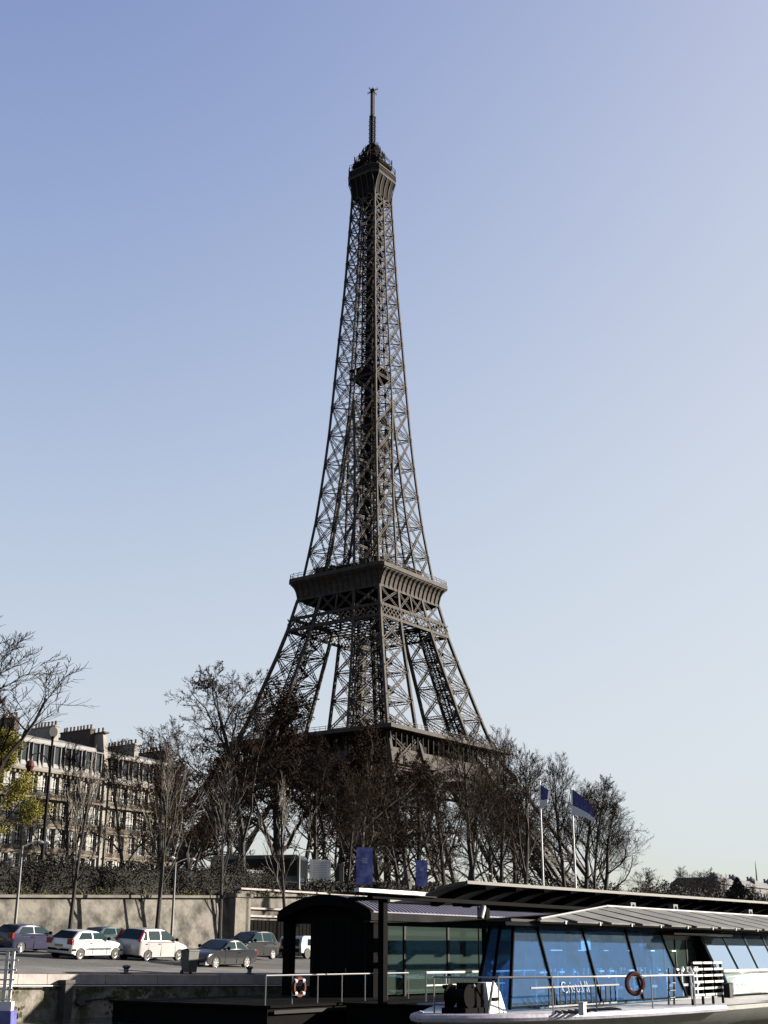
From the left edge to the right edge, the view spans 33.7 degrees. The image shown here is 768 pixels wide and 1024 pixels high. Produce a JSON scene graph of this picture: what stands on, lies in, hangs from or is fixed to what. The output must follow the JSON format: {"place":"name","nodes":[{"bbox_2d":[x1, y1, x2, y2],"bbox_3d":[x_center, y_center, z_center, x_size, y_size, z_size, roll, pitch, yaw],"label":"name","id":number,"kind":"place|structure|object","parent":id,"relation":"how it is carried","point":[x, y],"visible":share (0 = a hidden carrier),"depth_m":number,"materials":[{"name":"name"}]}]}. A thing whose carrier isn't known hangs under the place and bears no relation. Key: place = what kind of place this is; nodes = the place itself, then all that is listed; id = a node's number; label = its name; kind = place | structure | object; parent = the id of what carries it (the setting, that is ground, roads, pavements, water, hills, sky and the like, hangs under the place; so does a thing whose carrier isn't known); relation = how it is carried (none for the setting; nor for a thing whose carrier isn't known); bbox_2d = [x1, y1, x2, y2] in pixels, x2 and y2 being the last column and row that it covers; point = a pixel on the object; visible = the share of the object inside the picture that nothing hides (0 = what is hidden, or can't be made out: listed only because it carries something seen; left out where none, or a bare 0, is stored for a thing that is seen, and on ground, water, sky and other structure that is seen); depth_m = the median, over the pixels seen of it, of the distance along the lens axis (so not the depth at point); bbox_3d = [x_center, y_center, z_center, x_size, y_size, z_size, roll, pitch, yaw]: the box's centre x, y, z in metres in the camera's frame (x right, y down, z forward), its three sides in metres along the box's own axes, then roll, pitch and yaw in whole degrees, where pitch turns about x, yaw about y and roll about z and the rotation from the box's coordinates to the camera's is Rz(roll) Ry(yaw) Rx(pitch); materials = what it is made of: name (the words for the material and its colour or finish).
{"place":"outdoors","nodes":[
{"label":"outdoors","id":0,"kind":"place"},
{"bbox_2d":[16,1017,139,1023],"bbox_3d":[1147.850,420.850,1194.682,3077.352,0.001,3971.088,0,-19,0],"label":"river water","id":1,"kind":"structure","parent":0,"point":[102,1020],"depth_m":48.42,"materials":[{"name":"black liquid"}]},
{"bbox_2d":[0,948,21,1023],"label":"white rail end","id":2,"kind":"object","parent":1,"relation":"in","point":[8,1013],"visible":1,"depth_m":28.03,"materials":[{"name":"paint"}]},
{"bbox_2d":[57,980,75,1019],"bbox_3d":[-12.567,20.081,49.718,0.440,3.240,0.480,-13,-23,34],"label":"mooring pile","id":3,"kind":"object","parent":1,"relation":"in","point":[65,1000],"visible":1,"depth_m":49.89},
{"bbox_2d":[110,981,726,1023],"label":"pontoon","id":4,"kind":"object","parent":1,"relation":"on","point":[306,1008],"visible":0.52,"depth_m":46.60,"materials":[{"name":"black paint"}]},
{"bbox_2d":[265,972,408,1004],"bbox_3d":[-1.586,17.933,47.787,0.056,1.004,8.739,-13,-23,34],"label":"pontoon railing","id":5,"kind":"object","parent":4,"relation":"on","point":[342,974],"visible":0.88,"depth_m":47.69,"materials":[{"name":"grey"}]},
{"bbox_2d":[292,976,305,997],"bbox_3d":[-3.070,17.145,45.734,0.170,0.750,0.750,-13,-23,34],"label":"life ring","id":6,"kind":"object","parent":5,"relation":"hanging from","point":[294,982],"visible":1,"depth_m":45.66,"materials":[{"name":"red"}]},
{"bbox_2d":[277,895,725,997],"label":"arched pavilion","id":7,"kind":"structure","parent":4,"relation":"on","point":[344,935],"depth_m":55.04,"materials":[{"name":"black paint"}]},
{"bbox_2d":[342,991,504,1023],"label":"landing stage","id":8,"kind":"object","parent":1,"relation":"on","point":[391,1012],"visible":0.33,"depth_m":45.79,"materials":[{"name":"black paint"}]},
{"bbox_2d":[425,970,535,1001],"bbox_3d":[4.033,19.036,51.054,0.090,1.059,8.362,-13,-23,34],"label":"white handrail","id":9,"kind":"object","parent":8,"relation":"on","point":[446,972],"visible":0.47,"depth_m":49.38,"materials":[{"name":"metal"}]},
{"bbox_2d":[477,905,485,975],"bbox_3d":[3.680,16.829,48.436,0.457,3.485,0.458,-13,-23,34],"label":"lamp post","id":10,"kind":"object","parent":8,"relation":"on","point":[481,910],"visible":0.82,"depth_m":48.75,"materials":[{"name":"grey metal"}]},
{"bbox_2d":[327,881,767,1004],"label":"long canopy","id":11,"kind":"object","parent":8,"relation":"on","point":[495,896],"visible":0.8,"depth_m":54.24,"materials":[{"name":"metal"}]},
{"bbox_2d":[387,905,767,1023],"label":"glass boat","id":12,"kind":"object","parent":1,"relation":"on","point":[735,944],"visible":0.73,"depth_m":40.48,"materials":[{"name":"black paint"}]},
{"bbox_2d":[442,981,494,1013],"bbox_3d":[1.997,12.091,31.584,1.160,0.786,1.104,-13,-23,34],"label":"anchor winch","id":13,"kind":"object","parent":12,"relation":"on","point":[467,998],"visible":0.98,"depth_m":31.36,"materials":[{"name":"black paint"}]},
{"bbox_2d":[476,982,505,1012],"bbox_3d":[2.602,12.365,32.292,0.700,0.720,0.800,-13,-23,34],"label":"bow cowl","id":14,"kind":"object","parent":12,"relation":"on","point":[494,1001],"visible":0.57,"depth_m":32.06,"materials":[{"name":"paint"}]},
{"bbox_2d":[433,976,597,1012],"bbox_3d":[3.467,12.207,32.046,4.362,0.884,0.902,4,-19,-11],"label":"bow railing","id":15,"kind":"object","parent":12,"relation":"on","point":[505,977],"visible":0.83,"depth_m":31.98,"materials":[{"name":"grey"}]},
{"bbox_2d":[530,984,618,1007],"bbox_3d":[5.316,13.284,34.825,0.040,0.520,5.097,-13,-23,34],"label":"ladder","id":16,"kind":"object","parent":12,"relation":"on","point":[575,986],"visible":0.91,"depth_m":34.88,"materials":[{"name":"grey metal"}]},
{"bbox_2d":[554,1007,621,1013],"bbox_3d":[5.306,12.830,32.627,0.596,0.093,2.995,-13,-23,34],"label":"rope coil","id":17,"kind":"object","parent":12,"relation":"on","point":[574,1011],"visible":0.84,"depth_m":32.41,"materials":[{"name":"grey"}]},
{"bbox_2d":[595,974,693,1009],"bbox_3d":[7.220,13.065,34.452,0.180,0.904,4.885,-17,-26,41],"label":"railing","id":18,"kind":"object","parent":12,"relation":"on","point":[650,976],"visible":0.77,"depth_m":34.40,"materials":[{"name":"grey"}]},
{"bbox_2d":[625,971,644,995],"bbox_3d":[6.550,12.311,33.091,0.611,0.613,0.153,6,-20,-15],"label":"life ring","id":19,"kind":"object","parent":18,"relation":"hanging from","point":[630,991],"visible":1,"depth_m":33.05,"materials":[{"name":"red"}]},
{"bbox_2d":[667,968,675,1004],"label":"folded steps","id":20,"kind":"structure","parent":12,"relation":"on","point":[669,990],"depth_m":37.41,"materials":[{"name":"grey metal"}]},
{"bbox_2d":[689,966,695,1005],"bbox_3d":[8.862,13.633,36.383,0.068,1.106,0.500,0,-19,2],"label":"gangway railing","id":21,"kind":"object","parent":12,"relation":"on","point":[691,983],"visible":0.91,"depth_m":36.46,"materials":[{"name":"metal"}]},
{"bbox_2d":[689,962,724,1004],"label":"slatted gate","id":22,"kind":"structure","parent":12,"relation":"on","point":[711,981],"depth_m":37.77,"materials":[{"name":"metal"}]},
{"bbox_2d":[723,983,733,997],"bbox_3d":[10.398,14.447,38.279,0.200,0.420,0.270,-13,-23,34],"label":"deck bollard","id":23,"kind":"object","parent":12,"relation":"on","point":[728,990],"visible":1,"depth_m":38.19,"materials":[{"name":"grey metal"}]},
{"bbox_2d":[0,893,296,896],"bbox_3d":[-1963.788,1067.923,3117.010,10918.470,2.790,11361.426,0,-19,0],"label":"land","id":24,"kind":"structure","parent":0,"point":[151,894],"depth_m":79.62,"materials":[{"name":"stone"}]},
{"bbox_2d":[0,725,56,835],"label":"leafy tree","id":25,"kind":"object","parent":24,"relation":"on","point":[21,787],"visible":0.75,"depth_m":92.32,"materials":[{"name":"green plant"}]},
{"bbox_2d":[25,727,57,861],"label":"antique lamppost","id":26,"kind":"object","parent":24,"relation":"on","point":[53,733],"visible":0.85,"depth_m":83.16,"materials":[{"name":"black"}]},
{"bbox_2d":[0,616,97,774],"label":"bare tree","id":27,"kind":"object","parent":24,"relation":"on","point":[25,731],"visible":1,"depth_m":76.72,"materials":[{"name":"brown plant"}]},
{"bbox_2d":[0,712,104,867],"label":"apartment house","id":28,"kind":"structure","parent":24,"relation":"on","point":[11,844],"depth_m":154.07,"materials":[{"name":"stone"}]},
{"bbox_2d":[0,825,12,844],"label":"window","id":29,"kind":"structure","parent":28,"relation":"in","point":[4,836],"depth_m":147.61,"materials":[{"name":"grey"}]},
{"bbox_2d":[39,775,50,793],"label":"window","id":30,"kind":"structure","parent":28,"relation":"in","point":[43,779],"depth_m":153.34,"materials":[{"name":"grey"}]},
{"bbox_2d":[45,829,57,847],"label":"window","id":31,"kind":"structure","parent":28,"relation":"in","point":[51,831],"depth_m":152.74,"materials":[{"name":"grey"}]},
{"bbox_2d":[50,776,61,793],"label":"window","id":32,"kind":"structure","parent":28,"relation":"in","point":[54,784],"depth_m":154.73,"materials":[{"name":"grey"}]},
{"bbox_2d":[88,833,98,851],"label":"window","id":33,"kind":"structure","parent":28,"relation":"in","point":[91,839],"depth_m":157.61,"materials":[{"name":"grey"}]},
{"bbox_2d":[10,737,107,867],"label":"bare tree","id":34,"kind":"object","parent":24,"relation":"on","point":[67,755],"visible":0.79,"depth_m":119.36,"materials":[{"name":"brown plant"}]},
{"bbox_2d":[58,728,108,867],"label":"party wall","id":35,"kind":"structure","parent":24,"relation":"on","point":[100,740],"depth_m":160.88,"materials":[{"name":"brick"}]},
{"bbox_2d":[48,738,185,867],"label":"bare tree","id":36,"kind":"object","parent":24,"relation":"on","point":[110,780],"visible":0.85,"depth_m":103.82,"materials":[{"name":"brown plant"}]},
{"bbox_2d":[0,851,277,894],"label":"clipped hedge","id":37,"kind":"object","parent":24,"relation":"on","point":[36,877],"visible":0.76,"depth_m":79.96,"materials":[{"name":"green"}]},
{"bbox_2d":[102,739,183,869],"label":"apartment house","id":38,"kind":"structure","parent":24,"relation":"on","point":[131,843],"depth_m":162.83,"materials":[{"name":"stone"}]},
{"bbox_2d":[96,755,230,870],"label":"bare tree","id":39,"kind":"object","parent":24,"relation":"on","point":[186,848],"visible":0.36,"depth_m":152.86,"materials":[{"name":"brown plant"}]},
{"bbox_2d":[119,715,220,866],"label":"bare tree","id":40,"kind":"object","parent":24,"relation":"on","point":[157,780],"visible":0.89,"depth_m":104.22,"materials":[{"name":"brown plant"}]},
{"bbox_2d":[106,660,318,868],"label":"bare tree","id":41,"kind":"object","parent":24,"relation":"on","point":[211,683],"visible":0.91,"depth_m":119.39,"materials":[{"name":"brown plant"}]},
{"bbox_2d":[2,885,424,897],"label":"bank undergrowth","id":42,"kind":"object","parent":24,"relation":"on","point":[23,891],"visible":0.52,"depth_m":78.19,"materials":[{"name":"green plant"}]},
{"bbox_2d":[179,739,295,861],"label":"bare tree","id":43,"kind":"object","parent":24,"relation":"on","point":[208,769],"visible":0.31,"depth_m":171.84,"materials":[{"name":"brown plant"}]},
{"bbox_2d":[185,676,364,854],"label":"bare tree","id":44,"kind":"object","parent":24,"relation":"on","point":[292,715],"visible":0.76,"depth_m":123.53,"materials":[{"name":"brown plant"}]},
{"bbox_2d":[232,888,366,920],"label":"ramp wall","id":45,"kind":"structure","parent":24,"relation":"on","point":[265,908],"depth_m":87.96,"materials":[{"name":"stone"}]},
{"bbox_2d":[250,920,310,955],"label":"wall gate","id":46,"kind":"structure","parent":45,"relation":"attached to","point":[275,928],"depth_m":87.46,"materials":[{"name":"black paint"}]},
{"bbox_2d":[267,727,363,859],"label":"bare tree","id":47,"kind":"object","parent":24,"relation":"on","point":[316,778],"visible":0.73,"depth_m":124.49,"materials":[{"name":"brown plant"}]},
{"bbox_2d":[309,859,330,885],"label":"notice board","id":48,"kind":"object","parent":24,"relation":"on","point":[320,869],"visible":0.94,"depth_m":97.98,"materials":[{"name":"white paint"}]},
{"bbox_2d":[267,743,432,880],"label":"bare tree","id":49,"kind":"object","parent":24,"relation":"on","point":[335,866],"visible":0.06,"depth_m":197.49,"materials":[{"name":"brown plant"}]},
{"bbox_2d":[318,771,394,884],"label":"bare tree","id":50,"kind":"object","parent":24,"relation":"on","point":[357,816],"visible":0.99,"depth_m":107.83,"materials":[{"name":"brown plant"}]},
{"bbox_2d":[298,758,424,882],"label":"bare tree","id":51,"kind":"object","parent":24,"relation":"on","point":[376,875],"visible":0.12,"depth_m":194.19,"materials":[{"name":"brown plant"}]},
{"bbox_2d":[312,712,441,886],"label":"bare tree","id":52,"kind":"object","parent":24,"relation":"on","point":[365,747],"visible":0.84,"depth_m":128.38,"materials":[{"name":"brown plant"}]},
{"bbox_2d":[272,876,490,892],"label":"shrub bed","id":53,"kind":"object","parent":24,"relation":"on","point":[318,885],"visible":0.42,"depth_m":98.77,"materials":[{"name":"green plant"}]},
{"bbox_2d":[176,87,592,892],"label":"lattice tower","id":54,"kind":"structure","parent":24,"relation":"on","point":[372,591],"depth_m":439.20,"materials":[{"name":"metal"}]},
{"bbox_2d":[320,743,459,884],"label":"bare tree","id":55,"kind":"object","parent":24,"relation":"on","point":[392,855],"visible":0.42,"depth_m":133.40,"materials":[{"name":"brown plant"}]},
{"bbox_2d":[368,757,468,884],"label":"bare tree","id":56,"kind":"object","parent":24,"relation":"on","point":[418,786],"visible":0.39,"depth_m":188.46,"materials":[{"name":"brown plant"}]},
{"bbox_2d":[388,739,485,884],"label":"bare tree","id":57,"kind":"object","parent":24,"relation":"on","point":[433,793],"visible":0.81,"depth_m":137.75,"materials":[{"name":"brown plant"}]},
{"bbox_2d":[424,719,517,880],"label":"bare tree","id":58,"kind":"object","parent":24,"relation":"on","point":[480,789],"visible":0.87,"depth_m":150.07,"materials":[{"name":"brown plant"}]},
{"bbox_2d":[393,760,558,883],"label":"bare tree","id":59,"kind":"object","parent":24,"relation":"on","point":[459,871],"visible":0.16,"depth_m":230.96,"materials":[{"name":"brown plant"}]},
{"bbox_2d":[428,766,532,881],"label":"bare tree","id":60,"kind":"object","parent":24,"relation":"on","point":[491,877],"visible":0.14,"depth_m":221.92,"materials":[{"name":"brown plant"}]},
{"bbox_2d":[460,724,568,882],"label":"bare tree","id":61,"kind":"object","parent":24,"relation":"on","point":[502,878],"visible":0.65,"depth_m":160.00,"materials":[{"name":"brown plant"}]},
{"bbox_2d":[462,766,568,883],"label":"bare tree","id":62,"kind":"object","parent":24,"relation":"on","point":[515,864],"visible":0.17,"depth_m":211.42,"materials":[{"name":"brown plant"}]},
{"bbox_2d":[486,737,558,884],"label":"bare tree","id":63,"kind":"object","parent":24,"relation":"on","point":[535,773],"visible":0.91,"depth_m":155.32,"materials":[{"name":"brown plant"}]},
{"bbox_2d":[497,751,602,886],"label":"bare tree","id":64,"kind":"object","parent":24,"relation":"on","point":[557,774],"visible":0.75,"depth_m":165.55,"materials":[{"name":"brown plant"}]},
{"bbox_2d":[544,783,633,888],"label":"bare tree","id":65,"kind":"object","parent":24,"relation":"on","point":[586,880],"visible":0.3,"depth_m":190.02,"materials":[{"name":"brown plant"}]},
{"bbox_2d":[563,773,649,889],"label":"bare tree","id":66,"kind":"object","parent":24,"relation":"on","point":[606,783],"visible":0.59,"depth_m":181.09,"materials":[{"name":"brown plant"}]},
{"bbox_2d":[565,793,653,890],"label":"bare tree","id":67,"kind":"object","parent":24,"relation":"on","point":[610,830],"visible":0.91,"depth_m":165.09,"materials":[{"name":"brown plant"}]},
{"bbox_2d":[494,869,767,901],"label":"distant wood","id":68,"kind":"object","parent":24,"relation":"on","point":[570,885],"visible":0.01,"depth_m":246.61,"materials":[{"name":"brown plant"}]},
{"bbox_2d":[622,867,661,893],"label":"bare tree","id":69,"kind":"object","parent":24,"relation":"on","point":[647,884],"visible":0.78,"depth_m":239.52,"materials":[{"name":"brown plant"}]},
{"bbox_2d":[664,865,704,895],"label":"bare tree","id":70,"kind":"object","parent":24,"relation":"on","point":[686,886],"visible":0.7,"depth_m":264.89,"materials":[{"name":"brown plant"}]},
{"bbox_2d":[690,867,724,897],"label":"bare tree","id":71,"kind":"object","parent":24,"relation":"on","point":[702,881],"visible":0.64,"depth_m":282.40,"materials":[{"name":"brown plant"}]},
{"bbox_2d":[702,873,731,897],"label":"bare tree","id":72,"kind":"object","parent":24,"relation":"on","point":[723,880],"visible":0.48,"depth_m":282.01,"materials":[{"name":"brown plant"}]},
{"bbox_2d":[670,862,767,900],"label":"turreted building","id":73,"kind":"structure","parent":24,"relation":"on","point":[763,886],"depth_m":492.61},
{"bbox_2d":[722,876,756,900],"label":"evergreen tree","id":74,"kind":"object","parent":24,"relation":"on","point":[738,890],"visible":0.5,"depth_m":244.67,"materials":[{"name":"green plant"}]},
{"bbox_2d":[0,974,309,1020],"bbox_3d":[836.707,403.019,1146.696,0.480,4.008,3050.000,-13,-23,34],"label":"quay wall","id":75,"kind":"structure","parent":0,"point":[34,1003],"depth_m":52.28,"materials":[{"name":"concrete"}]},
{"bbox_2d":[74,994,117,1004],"bbox_3d":[-11.678,19.789,51.476,0.260,0.420,2.121,-13,-23,34],"label":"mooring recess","id":76,"kind":"object","parent":75,"relation":"attached to","point":[83,999],"visible":1,"depth_m":50.98,"materials":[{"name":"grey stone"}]},
{"bbox_2d":[0,985,308,986],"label":"quay pipe","id":77,"kind":"object","parent":75,"relation":"attached to","point":[137,985],"visible":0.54,"depth_m":53.18,"materials":[{"name":"grey"}]},
{"bbox_2d":[0,949,309,968],"bbox_3d":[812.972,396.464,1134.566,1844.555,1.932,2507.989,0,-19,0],"label":"road","id":78,"kind":"structure","parent":0,"point":[26,957],"depth_m":63.21,"materials":[{"name":"asphalt"}]},
{"bbox_2d":[0,923,52,952],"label":"parked car","id":79,"kind":"object","parent":78,"relation":"on","point":[23,936],"visible":0.68,"depth_m":64.64,"materials":[{"name":"purple paint"}]},
{"bbox_2d":[14,840,49,922],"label":"street lamp","id":80,"kind":"object","parent":78,"relation":"on","point":[18,884],"visible":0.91,"depth_m":69.11,"materials":[{"name":"grey metal"}]},
{"bbox_2d":[46,929,122,959],"bbox_3d":[-14.900,21.620,63.448,2.060,1.387,4.010,-6,-19,28],"label":"parked car","id":81,"kind":"object","parent":78,"relation":"on","point":[78,944],"visible":1,"depth_m":62.33,"materials":[{"name":"white paint"}]},
{"bbox_2d":[64,745,111,928],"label":"young tree","id":82,"kind":"object","parent":78,"relation":"on","point":[76,878],"visible":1,"depth_m":71.05,"materials":[{"name":"brown plant"}]},
{"bbox_2d":[86,926,124,941],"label":"parked car","id":83,"kind":"object","parent":78,"relation":"on","point":[110,932],"visible":0.03,"depth_m":70.87,"materials":[{"name":"green paint"}]},
{"bbox_2d":[0,894,229,949],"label":"retaining wall","id":84,"kind":"structure","parent":78,"relation":"on","point":[195,921],"depth_m":76.94,"materials":[{"name":"stone"}]},
{"bbox_2d":[115,927,186,960],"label":"parked car","id":85,"kind":"object","parent":78,"relation":"on","point":[144,944],"visible":0.88,"depth_m":65.43,"materials":[{"name":"white paint"}]},
{"bbox_2d":[142,737,210,928],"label":"young tree","id":86,"kind":"object","parent":78,"relation":"on","point":[161,883],"visible":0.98,"depth_m":76.54,"materials":[{"name":"brown plant"}]},
{"bbox_2d":[169,856,195,935],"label":"street lamp","id":87,"kind":"object","parent":78,"relation":"on","point":[173,904],"visible":0.81,"depth_m":77.93,"materials":[{"name":"grey metal"}]},
{"bbox_2d":[180,938,257,966],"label":"parked car","id":88,"kind":"object","parent":78,"relation":"on","point":[216,952],"visible":0.83,"depth_m":65.20,"materials":[{"name":"black paint"}]},
{"bbox_2d":[198,758,262,937],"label":"young tree","id":89,"kind":"object","parent":78,"relation":"on","point":[223,860],"visible":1,"depth_m":80.52,"materials":[{"name":"brown plant"}]},
{"bbox_2d":[225,893,252,938],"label":"wall pier","id":90,"kind":"structure","parent":78,"relation":"on","point":[238,909],"depth_m":83.96,"materials":[{"name":"stone"}]},
{"bbox_2d":[232,931,279,958],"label":"parked car","id":91,"kind":"object","parent":78,"relation":"on","point":[265,943],"visible":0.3,"depth_m":75.31,"materials":[{"name":"black paint"}]},
{"bbox_2d":[258,771,313,926],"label":"young tree","id":92,"kind":"object","parent":78,"relation":"on","point":[282,843],"visible":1,"depth_m":85.17,"materials":[{"name":"brown plant"}]},
{"bbox_2d":[279,936,310,958],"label":"white van","id":93,"kind":"object","parent":78,"relation":"on","point":[303,945],"visible":0.36,"depth_m":80.83,"materials":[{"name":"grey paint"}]},
{"bbox_2d":[416,860,426,891],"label":"banner","id":94,"kind":"object","parent":78,"relation":"on","point":[421,872],"visible":0.77,"depth_m":95.05,"materials":[{"name":"blue"}]},
{"bbox_2d":[0,966,309,974],"bbox_3d":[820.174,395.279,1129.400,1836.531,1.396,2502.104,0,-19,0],"label":"quay ground","id":95,"kind":"structure","parent":0,"point":[101,970],"depth_m":56.55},
{"bbox_2d":[180,948,199,973],"bbox_3d":[-8.756,20.202,57.003,0.738,1.090,0.600,-18,-26,42],"label":"wheelie bin","id":96,"kind":"object","parent":95,"relation":"on","point":[189,959],"visible":1,"depth_m":56.82,"materials":[{"name":"black paint"}]},
{"bbox_2d":[356,847,372,896],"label":"banner","id":97,"kind":"object","parent":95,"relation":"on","point":[364,865],"visible":0.8,"depth_m":73.67,"materials":[{"name":"blue"}]},
{"bbox_2d":[571,785,594,887],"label":"flagpole","id":98,"kind":"object","parent":95,"relation":"on","point":[578,802],"visible":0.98,"depth_m":94.95,"materials":[{"name":"white paint"}]},
{"bbox_2d":[0,0,767,974],"label":"sky","id":99,"kind":"structure","parent":0,"point":[580,199],"materials":[{"name":"blue"}]},
{"bbox_2d":[539,780,549,885],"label":"flagpole","id":100,"kind":"object","parent":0,"point":[544,795],"visible":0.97,"depth_m":91.35,"materials":[{"name":"metal"}]},
{"label":"street","id":101,"kind":"structure","parent":0,"visible":0},
{"bbox_2d":[210,855,307,890],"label":"tour coach","id":102,"kind":"object","parent":101,"relation":"on","point":[255,861],"visible":0.07,"depth_m":120.00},
{"bbox_2d":[212,858,307,878],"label":"windows","id":103,"kind":"structure","parent":102,"relation":"in","point":[252,863],"depth_m":119.98,"materials":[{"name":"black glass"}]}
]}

